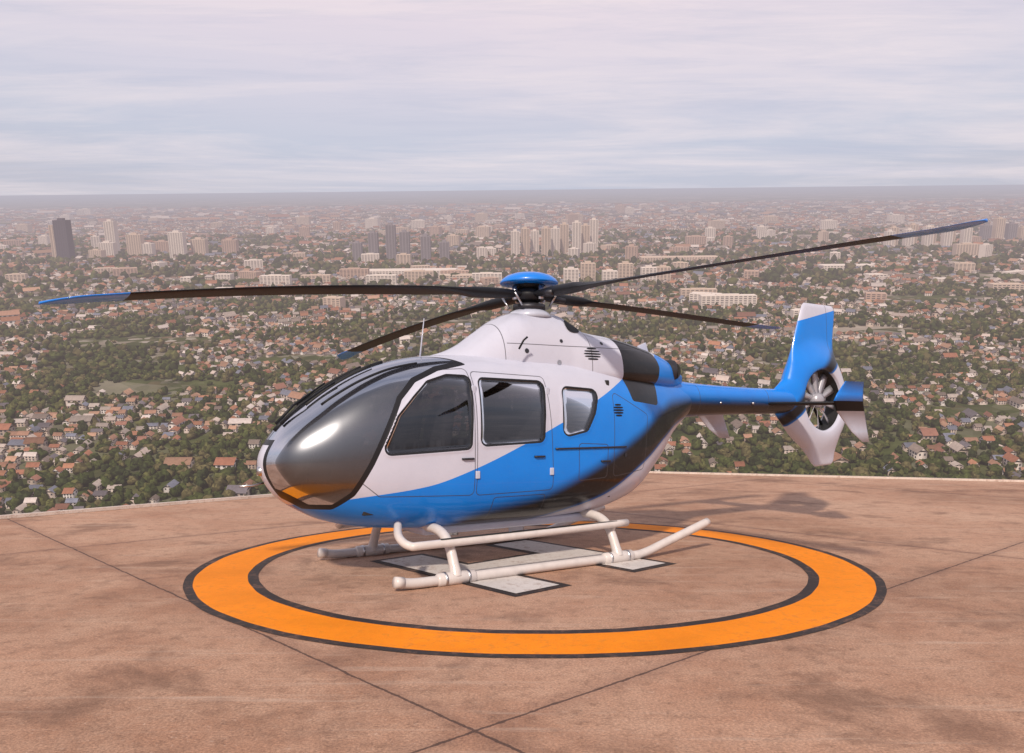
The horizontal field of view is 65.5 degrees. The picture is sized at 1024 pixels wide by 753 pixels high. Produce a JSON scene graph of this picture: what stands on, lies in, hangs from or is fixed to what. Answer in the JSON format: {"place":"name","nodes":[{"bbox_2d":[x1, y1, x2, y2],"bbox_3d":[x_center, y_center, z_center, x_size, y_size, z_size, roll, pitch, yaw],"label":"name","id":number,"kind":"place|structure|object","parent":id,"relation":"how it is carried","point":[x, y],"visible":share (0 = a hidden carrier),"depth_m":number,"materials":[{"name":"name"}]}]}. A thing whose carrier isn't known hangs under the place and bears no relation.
{"place":"outdoors","nodes":[
{"label":"outdoors","id":0,"kind":"place"},
{"bbox_2d":[0,185,1023,514],"bbox_3d":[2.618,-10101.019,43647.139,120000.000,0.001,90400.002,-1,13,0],"label":"terrain","id":1,"kind":"structure","parent":0,"point":[506,197],"depth_m":5203.23,"materials":[{"name":"plant"}]},
{"bbox_2d":[4,239,21,246],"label":"building","id":2,"kind":"structure","parent":1,"relation":"on","point":[11,242],"depth_m":3659.46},
{"bbox_2d":[5,273,27,282],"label":"building","id":3,"kind":"structure","parent":1,"relation":"on","point":[19,277],"depth_m":2262.84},
{"bbox_2d":[15,224,32,231],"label":"building","id":4,"kind":"structure","parent":1,"relation":"on","point":[26,227],"depth_m":5241.92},
{"bbox_2d":[38,235,49,245],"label":"building","id":5,"kind":"structure","parent":1,"relation":"on","point":[44,239],"depth_m":3727.05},
{"bbox_2d":[48,225,56,257],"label":"apartment tower","id":6,"kind":"structure","parent":1,"relation":"on","point":[52,240],"depth_m":3022.58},
{"bbox_2d":[52,218,75,258],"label":"apartment tower","id":7,"kind":"structure","parent":1,"relation":"on","point":[63,236],"depth_m":2945.89,"materials":[{"name":"concrete"}]},
{"bbox_2d":[90,235,100,247],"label":"building","id":8,"kind":"structure","parent":1,"relation":"on","point":[95,240],"depth_m":3558.10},
{"bbox_2d":[88,249,106,257],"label":"building","id":9,"kind":"structure","parent":1,"relation":"on","point":[98,252],"depth_m":2951.69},
{"bbox_2d":[94,267,117,273],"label":"building","id":10,"kind":"structure","parent":1,"relation":"on","point":[102,269],"depth_m":2455.27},
{"bbox_2d":[98,241,117,256],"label":"apartment tower","id":11,"kind":"structure","parent":1,"relation":"on","point":[110,247],"depth_m":3054.11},
{"bbox_2d":[103,219,119,250],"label":"apartment tower","id":12,"kind":"structure","parent":1,"relation":"on","point":[110,226],"depth_m":3238.27,"materials":[{"name":"concrete"}]},
{"bbox_2d":[112,267,137,276],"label":"building","id":13,"kind":"structure","parent":1,"relation":"on","point":[119,270],"depth_m":2344.51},
{"bbox_2d":[125,233,144,255],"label":"apartment tower","id":14,"kind":"structure","parent":1,"relation":"on","point":[134,241],"depth_m":3108.41,"materials":[{"name":"concrete"}]},
{"bbox_2d":[141,242,155,255],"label":"building","id":15,"kind":"structure","parent":1,"relation":"on","point":[148,247],"depth_m":3117.31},
{"bbox_2d":[151,261,167,268],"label":"building","id":16,"kind":"structure","parent":1,"relation":"on","point":[160,264],"depth_m":2556.87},
{"bbox_2d":[154,240,168,254],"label":"apartment tower","id":17,"kind":"structure","parent":1,"relation":"on","point":[161,245],"depth_m":3169.48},
{"bbox_2d":[167,230,187,257],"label":"apartment tower","id":18,"kind":"structure","parent":1,"relation":"on","point":[177,242],"depth_m":3048.97,"materials":[{"name":"concrete"}]},
{"bbox_2d":[180,276,193,282],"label":"building","id":19,"kind":"structure","parent":1,"relation":"on","point":[186,278],"depth_m":2239.97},
{"bbox_2d":[190,237,208,254],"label":"apartment tower","id":20,"kind":"structure","parent":1,"relation":"on","point":[199,245],"depth_m":3110.72,"materials":[{"name":"concrete"}]},
{"bbox_2d":[214,273,233,279],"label":"building","id":21,"kind":"structure","parent":1,"relation":"on","point":[228,276],"depth_m":2280.17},
{"bbox_2d":[221,238,238,254],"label":"apartment tower","id":22,"kind":"structure","parent":1,"relation":"on","point":[230,245],"depth_m":3169.95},
{"bbox_2d":[237,271,260,278],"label":"building","id":23,"kind":"structure","parent":1,"relation":"on","point":[248,274],"depth_m":2318.53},
{"bbox_2d":[244,259,262,268],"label":"building","id":24,"kind":"structure","parent":1,"relation":"on","point":[254,263],"depth_m":2530.02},
{"bbox_2d":[266,227,276,234],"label":"building","id":25,"kind":"structure","parent":1,"relation":"on","point":[270,230],"depth_m":4417.63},
{"bbox_2d":[259,274,291,285],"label":"apartment block","id":26,"kind":"structure","parent":1,"relation":"on","point":[275,279],"depth_m":2136.59,"materials":[{"name":"concrete"}]},
{"bbox_2d":[293,252,305,259],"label":"building","id":27,"kind":"structure","parent":1,"relation":"on","point":[299,254],"depth_m":2879.46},
{"bbox_2d":[296,216,310,224],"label":"building","id":28,"kind":"structure","parent":1,"relation":"on","point":[304,220],"depth_m":5615.50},
{"bbox_2d":[299,226,309,237],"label":"building","id":29,"kind":"structure","parent":1,"relation":"on","point":[304,231],"depth_m":4167.69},
{"bbox_2d":[301,274,331,282],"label":"apartment block","id":30,"kind":"structure","parent":1,"relation":"on","point":[326,277],"depth_m":2194.88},
{"bbox_2d":[323,296,345,307],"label":"building","id":31,"kind":"structure","parent":1,"relation":"on","point":[338,301],"depth_m":1701.06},
{"bbox_2d":[333,221,341,230],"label":"building","id":32,"kind":"structure","parent":1,"relation":"on","point":[337,225],"depth_m":4830.57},
{"bbox_2d":[339,267,369,278],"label":"apartment block","id":33,"kind":"structure","parent":1,"relation":"on","point":[353,272],"depth_m":2251.88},
{"bbox_2d":[352,241,362,260],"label":"apartment tower","id":34,"kind":"structure","parent":1,"relation":"on","point":[357,249],"depth_m":2859.06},
{"bbox_2d":[361,253,379,262],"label":"building","id":35,"kind":"structure","parent":1,"relation":"on","point":[366,257],"depth_m":2747.18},
{"bbox_2d":[365,218,380,228],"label":"building","id":36,"kind":"structure","parent":1,"relation":"on","point":[370,222],"depth_m":5183.56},
{"bbox_2d":[368,231,378,252],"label":"apartment tower","id":37,"kind":"structure","parent":1,"relation":"on","point":[373,242],"depth_m":2789.03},
{"bbox_2d":[365,274,396,284],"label":"apartment block","id":38,"kind":"structure","parent":1,"relation":"on","point":[378,277],"depth_m":2134.97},
{"bbox_2d":[385,223,396,261],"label":"apartment tower","id":39,"kind":"structure","parent":1,"relation":"on","point":[390,235],"depth_m":2803.39,"materials":[{"name":"concrete"}]},
{"bbox_2d":[396,253,411,264],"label":"building","id":40,"kind":"structure","parent":1,"relation":"on","point":[404,258],"depth_m":2584.46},
{"bbox_2d":[399,230,409,253],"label":"apartment tower","id":41,"kind":"structure","parent":1,"relation":"on","point":[404,239],"depth_m":2753.12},
{"bbox_2d":[369,268,456,277],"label":"warehouse","id":42,"kind":"structure","parent":1,"relation":"on","point":[397,271],"depth_m":2302.37,"materials":[{"name":"concrete"}]},
{"bbox_2d":[411,219,424,228],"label":"building","id":43,"kind":"structure","parent":1,"relation":"on","point":[415,223],"depth_m":4987.20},
{"bbox_2d":[404,270,433,281],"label":"apartment block","id":44,"kind":"structure","parent":1,"relation":"on","point":[411,274],"depth_m":2192.70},
{"bbox_2d":[420,234,430,262],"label":"apartment tower","id":45,"kind":"structure","parent":1,"relation":"on","point":[425,241],"depth_m":2737.28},
{"bbox_2d":[430,225,441,235],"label":"building","id":46,"kind":"structure","parent":1,"relation":"on","point":[435,229],"depth_m":4249.35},
{"bbox_2d":[439,240,449,258],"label":"apartment tower","id":47,"kind":"structure","parent":1,"relation":"on","point":[444,248],"depth_m":2788.57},
{"bbox_2d":[447,234,460,246],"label":"building","id":48,"kind":"structure","parent":1,"relation":"on","point":[453,239],"depth_m":3360.19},
{"bbox_2d":[440,270,468,273],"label":"apartment block","id":49,"kind":"structure","parent":1,"relation":"on","point":[452,271],"depth_m":2250.88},
{"bbox_2d":[439,273,471,278],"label":"warehouse","id":50,"kind":"structure","parent":1,"relation":"on","point":[461,275],"depth_m":2206.57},
{"bbox_2d":[475,213,487,222],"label":"building","id":51,"kind":"structure","parent":1,"relation":"on","point":[479,217],"depth_m":5881.56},
{"bbox_2d":[476,246,487,258],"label":"building","id":52,"kind":"structure","parent":1,"relation":"on","point":[481,250],"depth_m":2857.00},
{"bbox_2d":[476,226,490,236],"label":"building","id":53,"kind":"structure","parent":1,"relation":"on","point":[482,231],"depth_m":4033.12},
{"bbox_2d":[472,272,501,282],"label":"apartment block","id":54,"kind":"structure","parent":1,"relation":"on","point":[476,276],"depth_m":2133.73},
{"bbox_2d":[480,276,498,285],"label":"building","id":55,"kind":"structure","parent":1,"relation":"on","point":[486,281],"depth_m":2084.82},
{"bbox_2d":[0,471,1023,752],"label":"helipad","id":56,"kind":"object","parent":1,"relation":"on","point":[798,613],"visible":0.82,"depth_m":6.18,"materials":[{"name":"concrete"}]},
{"bbox_2d":[38,219,987,588],"bbox_3d":[0.783,0.420,9.969,8.507,3.513,8.044,0,-3,8],"label":"helicopter","id":57,"kind":"object","parent":56,"relation":"on","point":[528,411],"visible":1,"depth_m":8.80,"materials":[{"name":"paint"}]},
{"bbox_2d":[0,356,1023,514],"bbox_3d":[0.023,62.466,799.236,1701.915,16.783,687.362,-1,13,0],"label":"tree canopy","id":58,"kind":"object","parent":1,"relation":"on","point":[798,462],"visible":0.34,"depth_m":804.99,"materials":[{"name":"plant"}]},
{"bbox_2d":[0,280,1023,373],"bbox_3d":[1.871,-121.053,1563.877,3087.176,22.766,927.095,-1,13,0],"label":"tree canopy","id":59,"kind":"object","parent":1,"relation":"on","point":[76,357],"visible":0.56,"depth_m":1431.73,"materials":[{"name":"plant"}]},
{"bbox_2d":[0,314,1023,513],"bbox_3d":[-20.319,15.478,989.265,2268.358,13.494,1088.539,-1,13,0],"label":"suburban houses","id":60,"kind":"structure","parent":1,"relation":"on","point":[21,440],"depth_m":952.18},
{"bbox_2d":[0,224,1023,294],"bbox_3d":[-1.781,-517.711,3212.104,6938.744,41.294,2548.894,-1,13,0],"label":"tree canopy","id":61,"kind":"object","parent":1,"relation":"on","point":[816,274],"visible":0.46,"depth_m":2646.53,"materials":[{"name":"plant"}]},
{"bbox_2d":[0,248,1023,327],"bbox_3d":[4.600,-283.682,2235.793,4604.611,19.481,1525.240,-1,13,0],"label":"suburban houses","id":62,"kind":"structure","parent":1,"relation":"on","point":[14,317],"depth_m":1905.83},
{"bbox_2d":[0,212,1023,260],"bbox_3d":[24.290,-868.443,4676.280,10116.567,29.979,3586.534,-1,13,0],"label":"high-rise buildings","id":63,"kind":"structure","parent":1,"relation":"on","point":[608,223],"depth_m":4807.11,"materials":[{"name":"concrete"}]},
{"bbox_2d":[0,197,1023,224],"bbox_3d":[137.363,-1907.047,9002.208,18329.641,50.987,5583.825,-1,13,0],"label":"suburban houses","id":64,"kind":"structure","parent":1,"relation":"on","point":[953,206],"depth_m":8237.06,"materials":[{"name":"grey"}]},
{"bbox_2d":[511,229,519,254],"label":"apartment tower","id":65,"kind":"structure","parent":1,"relation":"on","point":[515,241],"depth_m":2950.68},
{"bbox_2d":[521,227,529,254],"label":"apartment tower","id":66,"kind":"structure","parent":1,"relation":"on","point":[525,241],"depth_m":3009.41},
{"bbox_2d":[530,229,538,251],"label":"apartment tower","id":67,"kind":"structure","parent":1,"relation":"on","point":[534,239],"depth_m":3069.68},
{"bbox_2d":[541,226,549,255],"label":"apartment tower","id":68,"kind":"structure","parent":1,"relation":"on","point":[545,239],"depth_m":2950.13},
{"bbox_2d":[551,226,559,254],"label":"apartment tower","id":69,"kind":"structure","parent":1,"relation":"on","point":[555,237],"depth_m":3007.68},
{"bbox_2d":[560,222,568,253],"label":"apartment tower","id":70,"kind":"structure","parent":1,"relation":"on","point":[564,237],"depth_m":3065.75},
{"bbox_2d":[563,267,578,282],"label":"apartment tower","id":71,"kind":"structure","parent":1,"relation":"on","point":[571,274],"depth_m":2042.73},
{"bbox_2d":[565,213,578,224],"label":"building","id":72,"kind":"structure","parent":1,"relation":"on","point":[571,217],"depth_m":5439.09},
{"bbox_2d":[568,247,579,257],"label":"building","id":73,"kind":"structure","parent":1,"relation":"on","point":[572,251],"depth_m":2813.97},
{"bbox_2d":[572,220,580,252],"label":"apartment tower","id":74,"kind":"structure","parent":1,"relation":"on","point":[576,233],"depth_m":2945.21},
{"bbox_2d":[581,223,589,250],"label":"apartment tower","id":75,"kind":"structure","parent":1,"relation":"on","point":[585,232],"depth_m":3003.38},
{"bbox_2d":[580,261,595,280],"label":"apartment tower","id":76,"kind":"structure","parent":1,"relation":"on","point":[587,268],"depth_m":2110.03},
{"bbox_2d":[583,242,595,252],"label":"building","id":77,"kind":"structure","parent":1,"relation":"on","point":[588,247],"depth_m":2946.84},
{"bbox_2d":[589,218,597,247],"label":"apartment tower","id":78,"kind":"structure","parent":1,"relation":"on","point":[593,223],"depth_m":3059.91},
{"bbox_2d":[602,269,617,280],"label":"apartment tower","id":79,"kind":"structure","parent":1,"relation":"on","point":[608,274],"depth_m":2043.26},
{"bbox_2d":[601,244,618,249],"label":"building","id":80,"kind":"structure","parent":1,"relation":"on","point":[607,246],"depth_m":3087.05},
{"bbox_2d":[615,204,625,213],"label":"building","id":81,"kind":"structure","parent":1,"relation":"on","point":[619,208],"depth_m":7531.15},
{"bbox_2d":[617,261,632,280],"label":"apartment tower","id":82,"kind":"structure","parent":1,"relation":"on","point":[624,268],"depth_m":2110.33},
{"bbox_2d":[625,244,637,259],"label":"building","id":83,"kind":"structure","parent":1,"relation":"on","point":[631,250],"depth_m":2692.48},
{"bbox_2d":[640,265,656,283],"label":"apartment tower","id":84,"kind":"structure","parent":1,"relation":"on","point":[647,269],"depth_m":2042.61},
{"bbox_2d":[655,265,670,281],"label":"apartment tower","id":85,"kind":"structure","parent":1,"relation":"on","point":[660,268],"depth_m":2112.47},
{"bbox_2d":[639,255,717,262],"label":"warehouse","id":86,"kind":"structure","parent":1,"relation":"on","point":[660,258],"depth_m":2651.84,"materials":[{"name":"concrete"}]},
{"bbox_2d":[669,246,688,251],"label":"building","id":87,"kind":"structure","parent":1,"relation":"on","point":[679,248],"depth_m":2982.22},
{"bbox_2d":[672,261,687,267],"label":"building","id":88,"kind":"structure","parent":1,"relation":"on","point":[680,264],"depth_m":2383.88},
{"bbox_2d":[685,235,706,244],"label":"building","id":89,"kind":"structure","parent":1,"relation":"on","point":[696,239],"depth_m":3310.35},
{"bbox_2d":[679,288,716,296],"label":"slab block","id":90,"kind":"structure","parent":1,"relation":"on","point":[685,292],"depth_m":1794.70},
{"bbox_2d":[689,292,721,300],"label":"building","id":91,"kind":"structure","parent":1,"relation":"on","point":[693,296],"depth_m":1737.29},
{"bbox_2d":[705,227,715,238],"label":"building","id":92,"kind":"structure","parent":1,"relation":"on","point":[710,231],"depth_m":3689.75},
{"bbox_2d":[708,220,724,229],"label":"building","id":93,"kind":"structure","parent":1,"relation":"on","point":[717,224],"depth_m":4550.83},
{"bbox_2d":[699,293,756,308],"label":"slab block","id":94,"kind":"structure","parent":1,"relation":"on","point":[728,299],"depth_m":1657.71,"materials":[{"name":"concrete"}]},
{"bbox_2d":[723,235,733,246],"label":"building","id":95,"kind":"structure","parent":1,"relation":"on","point":[727,240],"depth_m":3237.79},
{"bbox_2d":[744,270,759,278],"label":"building","id":96,"kind":"structure","parent":1,"relation":"on","point":[749,273],"depth_m":2170.71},
{"bbox_2d":[756,225,766,237],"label":"building","id":97,"kind":"structure","parent":1,"relation":"on","point":[761,230],"depth_m":3744.30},
{"bbox_2d":[763,215,777,223],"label":"building","id":98,"kind":"structure","parent":1,"relation":"on","point":[768,218],"depth_m":5042.63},
{"bbox_2d":[790,309,799,316],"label":"slab block","id":99,"kind":"structure","parent":1,"relation":"on","point":[794,312],"depth_m":1505.16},
{"bbox_2d":[818,230,828,244],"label":"building","id":100,"kind":"structure","parent":1,"relation":"on","point":[823,235],"depth_m":3348.03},
{"bbox_2d":[819,219,837,229],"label":"building","id":101,"kind":"structure","parent":1,"relation":"on","point":[828,224],"depth_m":4368.00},
{"bbox_2d":[818,264,874,270],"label":"warehouse","id":102,"kind":"structure","parent":1,"relation":"on","point":[834,266],"depth_m":2364.41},
{"bbox_2d":[864,292,886,301],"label":"building","id":103,"kind":"structure","parent":1,"relation":"on","point":[873,296],"depth_m":1710.29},
{"bbox_2d":[863,273,893,277],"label":"building","id":104,"kind":"structure","parent":1,"relation":"on","point":[879,275],"depth_m":2153.70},
{"bbox_2d":[883,229,894,245],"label":"apartment tower","id":105,"kind":"structure","parent":1,"relation":"on","point":[888,232],"depth_m":3138.64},
{"bbox_2d":[888,226,898,245],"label":"apartment tower","id":106,"kind":"structure","parent":1,"relation":"on","point":[895,229],"depth_m":3180.80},
{"bbox_2d":[886,214,904,223],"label":"building","id":107,"kind":"structure","parent":1,"relation":"on","point":[897,218],"depth_m":5098.85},
{"bbox_2d":[902,228,914,246],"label":"apartment tower","id":108,"kind":"structure","parent":1,"relation":"on","point":[907,241],"depth_m":3138.45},
{"bbox_2d":[907,223,918,243],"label":"apartment tower","id":109,"kind":"structure","parent":1,"relation":"on","point":[913,226],"depth_m":3177.30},
{"bbox_2d":[921,225,934,245],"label":"apartment tower","id":110,"kind":"structure","parent":1,"relation":"on","point":[926,240],"depth_m":3136.95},
{"bbox_2d":[940,231,952,245],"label":"apartment tower","id":111,"kind":"structure","parent":1,"relation":"on","point":[946,239],"depth_m":3137.55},
{"bbox_2d":[952,262,975,272],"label":"building","id":112,"kind":"structure","parent":1,"relation":"on","point":[962,266],"depth_m":2266.23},
{"bbox_2d":[959,228,972,243],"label":"apartment tower","id":113,"kind":"structure","parent":1,"relation":"on","point":[966,234],"depth_m":3134.85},
{"bbox_2d":[952,242,980,255],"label":"building","id":114,"kind":"structure","parent":1,"relation":"on","point":[969,248],"depth_m":2726.73,"materials":[{"name":"concrete"}]},
{"bbox_2d":[978,243,992,257],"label":"building","id":115,"kind":"structure","parent":1,"relation":"on","point":[985,249],"depth_m":2617.57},
{"bbox_2d":[979,223,992,239],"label":"apartment tower","id":116,"kind":"structure","parent":1,"relation":"on","point":[985,231],"depth_m":3437.22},
{"bbox_2d":[991,217,1005,238],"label":"apartment tower","id":117,"kind":"structure","parent":1,"relation":"on","point":[998,228],"depth_m":3433.29,"materials":[{"name":"concrete"}]},
{"bbox_2d":[986,283,1023,290],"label":"building","id":118,"kind":"structure","parent":1,"relation":"on","point":[1017,286],"depth_m":1860.38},
{"bbox_2d":[1004,222,1017,239],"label":"apartment tower","id":119,"kind":"structure","parent":1,"relation":"on","point":[1011,229],"depth_m":3435.94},
{"bbox_2d":[1001,270,1023,274],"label":"building","id":120,"kind":"structure","parent":1,"relation":"on","point":[1015,272],"depth_m":2147.16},
{"bbox_2d":[1016,226,1023,240],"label":"apartment tower","id":121,"kind":"structure","parent":1,"relation":"on","point":[1020,232],"depth_m":3440.18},
{"bbox_2d":[0,0,1023,195],"label":"sky","id":122,"kind":"structure","parent":0,"point":[97,96],"materials":[{"name":"white"}]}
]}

